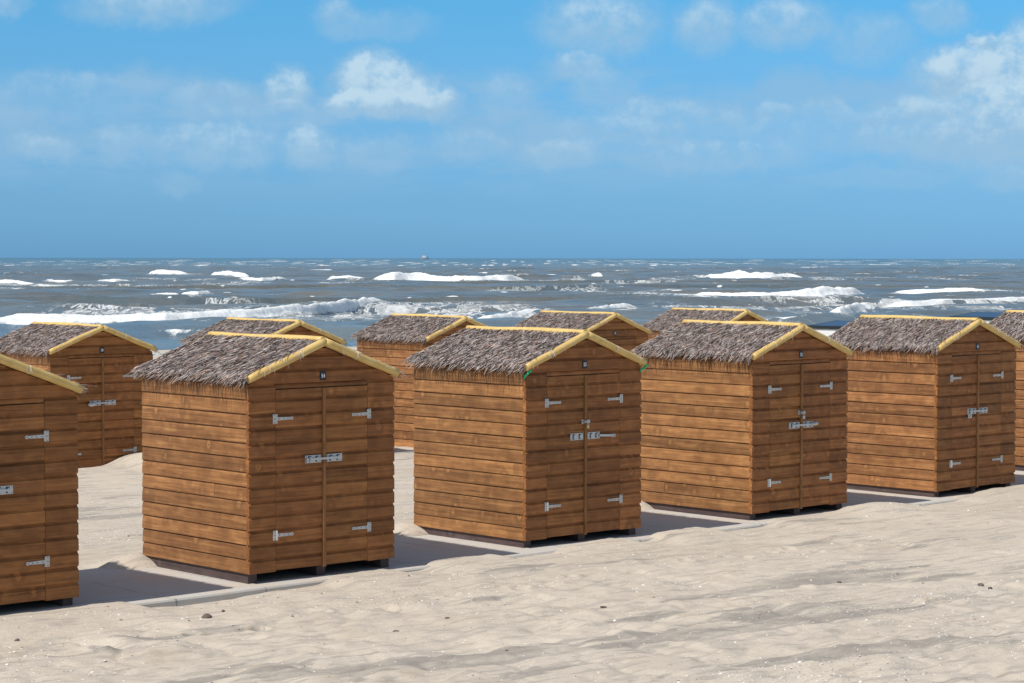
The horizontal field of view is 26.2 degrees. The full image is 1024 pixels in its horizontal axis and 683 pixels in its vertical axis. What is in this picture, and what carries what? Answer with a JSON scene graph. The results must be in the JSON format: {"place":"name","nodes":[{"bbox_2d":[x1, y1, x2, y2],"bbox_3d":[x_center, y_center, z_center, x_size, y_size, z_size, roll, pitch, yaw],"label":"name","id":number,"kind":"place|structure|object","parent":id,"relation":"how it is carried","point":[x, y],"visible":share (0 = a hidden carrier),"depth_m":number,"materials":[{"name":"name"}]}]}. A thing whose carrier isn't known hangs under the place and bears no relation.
{"place":"outdoors","nodes":[
{"label":"outdoors","id":0,"kind":"place"},
{"bbox_2d":[0,347,1023,682],"bbox_3d":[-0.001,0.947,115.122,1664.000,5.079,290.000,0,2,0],"label":"sand","id":1,"kind":"structure","parent":0,"point":[922,551],"depth_m":18.82,"materials":[{"name":"beige sand"}]},
{"bbox_2d":[0,321,159,467],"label":"beach shed","id":2,"kind":"structure","parent":1,"relation":"on","point":[100,361],"depth_m":31.78,"materials":[{"name":"brown wood"}]},
{"bbox_2d":[67,358,104,467],"bbox_3d":[-6.138,1.094,31.563,0.610,1.704,0.063,-2,3,-43],"label":"door","id":3,"kind":"structure","parent":2,"relation":"in","point":[88,371],"depth_m":31.61,"materials":[{"name":"brown wood"}]},
{"bbox_2d":[104,357,136,463],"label":"door","id":4,"kind":"structure","parent":2,"relation":"in","point":[118,418],"depth_m":31.94,"materials":[{"name":"brown wood"}]},
{"bbox_2d":[202,613,211,617],"bbox_3d":[-2.602,2.348,18.734,0.081,0.053,0.065,1,3,29],"label":"beach stone","id":5,"kind":"object","parent":1,"relation":"on","point":[206,615],"visible":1,"depth_m":18.72,"materials":[{"name":"grey stone"}]},
{"bbox_2d":[175,317,351,346],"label":"beach shed","id":6,"kind":"structure","parent":1,"relation":"on","point":[263,326],"depth_m":34.53,"materials":[{"name":"grey plant"}]},
{"bbox_2d":[347,313,486,447],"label":"beach shed","id":7,"kind":"structure","parent":1,"relation":"on","point":[393,339],"depth_m":36.62,"materials":[{"name":"brown wood"}]},
{"bbox_2d":[1,472,1023,682],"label":"shell fragments","id":8,"kind":"object","parent":1,"relation":"on","point":[566,613],"visible":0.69,"depth_m":18.50,"materials":[{"name":"white"}]},
{"bbox_2d":[512,310,655,364],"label":"beach shed","id":9,"kind":"structure","parent":1,"relation":"on","point":[621,331],"depth_m":39.22,"materials":[{"name":"grey plant"}]},
{"bbox_2d":[607,339,616,344],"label":"door","id":10,"kind":"structure","parent":9,"relation":"in","point":[614,341],"depth_m":38.99,"materials":[{"name":"brown wood"}]},
{"bbox_2d":[617,339,635,352],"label":"door","id":11,"kind":"structure","parent":9,"relation":"in","point":[629,344],"depth_m":39.24,"materials":[{"name":"brown wood"}]},
{"bbox_2d":[642,307,769,339],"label":"beach shed","id":12,"kind":"structure","parent":1,"relation":"on","point":[671,318],"depth_m":41.79,"materials":[{"name":"grey plant"}]},
{"bbox_2d":[807,320,850,335],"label":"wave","id":13,"kind":"object","parent":1,"relation":"on","point":[828,328],"visible":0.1,"depth_m":43.79,"materials":[{"name":"white liquid"}]},
{"bbox_2d":[949,312,1003,322],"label":"white cabin","id":14,"kind":"object","parent":1,"relation":"on","point":[987,317],"visible":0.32,"depth_m":46.44,"materials":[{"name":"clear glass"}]},
{"bbox_2d":[0,258,1023,354],"bbox_3d":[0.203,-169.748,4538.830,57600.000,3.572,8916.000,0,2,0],"label":"sea","id":15,"kind":"structure","parent":0,"point":[163,303],"depth_m":365.74,"materials":[{"name":"liquid"}]},
{"bbox_2d":[0,470,1023,615],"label":"paving","id":16,"kind":"structure","parent":0,"point":[155,587],"depth_m":21.47,"materials":[{"name":"concrete"}]},
{"bbox_2d":[0,354,88,605],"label":"beach shed","id":17,"kind":"structure","parent":16,"relation":"on","point":[39,533],"depth_m":18.80,"materials":[{"name":"brown wood"}]},
{"bbox_2d":[0,403,49,604],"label":"door","id":18,"kind":"structure","parent":17,"relation":"in","point":[23,563],"depth_m":18.71,"materials":[{"name":"brown wood"}]},
{"bbox_2d":[125,331,407,583],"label":"beach shed","id":19,"kind":"structure","parent":16,"relation":"on","point":[264,453],"depth_m":20.89,"materials":[{"name":"brown wood"}]},
{"bbox_2d":[273,387,325,569],"bbox_3d":[-2.013,1.295,20.680,0.610,1.705,0.063,-2,3,-42],"label":"door","id":20,"kind":"structure","parent":19,"relation":"in","point":[299,534],"depth_m":20.68,"materials":[{"name":"brown wood"}]},
{"bbox_2d":[324,385,370,564],"bbox_3d":[-1.584,1.273,21.072,0.557,1.689,0.061,-2,3,-42],"label":"door","id":21,"kind":"structure","parent":19,"relation":"in","point":[347,526],"depth_m":21.06,"materials":[{"name":"brown wood"}]},
{"bbox_2d":[396,325,650,547],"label":"beach shed","id":22,"kind":"structure","parent":16,"relation":"on","point":[524,437],"depth_m":23.44,"materials":[{"name":"brown wood"}]},
{"bbox_2d":[545,375,586,536],"bbox_3d":[0.556,1.215,23.224,0.610,1.705,0.063,-2,3,-43],"label":"door","id":23,"kind":"structure","parent":22,"relation":"in","point":[566,400],"depth_m":23.22,"materials":[{"name":"brown wood"}]},
{"bbox_2d":[587,373,622,532],"bbox_3d":[0.981,1.193,23.619,0.557,1.691,0.061,-2,3,-43],"label":"door","id":24,"kind":"structure","parent":22,"relation":"in","point":[604,400],"depth_m":23.61,"materials":[{"name":"brown wood"}]},
{"bbox_2d":[630,319,854,519],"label":"beach shed","id":25,"kind":"structure","parent":16,"relation":"on","point":[744,420],"depth_m":25.87,"materials":[{"name":"brown wood"}]},
{"bbox_2d":[768,364,802,510],"bbox_3d":[3.176,1.124,25.652,0.610,1.705,0.063,-2,3,-43],"label":"door","id":26,"kind":"structure","parent":25,"relation":"in","point":[785,388],"depth_m":25.66,"materials":[{"name":"brown wood"}]},
{"bbox_2d":[802,363,832,506],"bbox_3d":[3.603,1.102,26.046,0.557,1.690,0.061,-2,3,-43],"label":"door","id":27,"kind":"structure","parent":25,"relation":"in","point":[817,387],"depth_m":26.04,"materials":[{"name":"brown wood"}]},
{"bbox_2d":[827,315,1021,496],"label":"beach shed","id":28,"kind":"structure","parent":16,"relation":"on","point":[931,403],"depth_m":28.28,"materials":[{"name":"brown wood"}]},
{"bbox_2d":[949,355,979,488],"bbox_3d":[5.773,1.035,28.108,0.610,1.706,0.063,-2,3,-43],"label":"door","id":29,"kind":"structure","parent":28,"relation":"in","point":[964,377],"depth_m":28.12,"materials":[{"name":"brown wood"}]},
{"bbox_2d":[978,354,1003,485],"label":"door","id":30,"kind":"structure","parent":28,"relation":"in","point":[990,376],"depth_m":28.50,"materials":[{"name":"brown wood"}]},
{"bbox_2d":[988,310,1023,470],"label":"beach shed","id":31,"kind":"structure","parent":16,"relation":"on","point":[1010,322],"depth_m":31.26,"materials":[{"name":"brown wood"}]},
{"bbox_2d":[0,0,1023,258],"label":"sky","id":32,"kind":"structure","parent":0,"point":[718,129],"materials":[{"name":"blue"}]}
]}

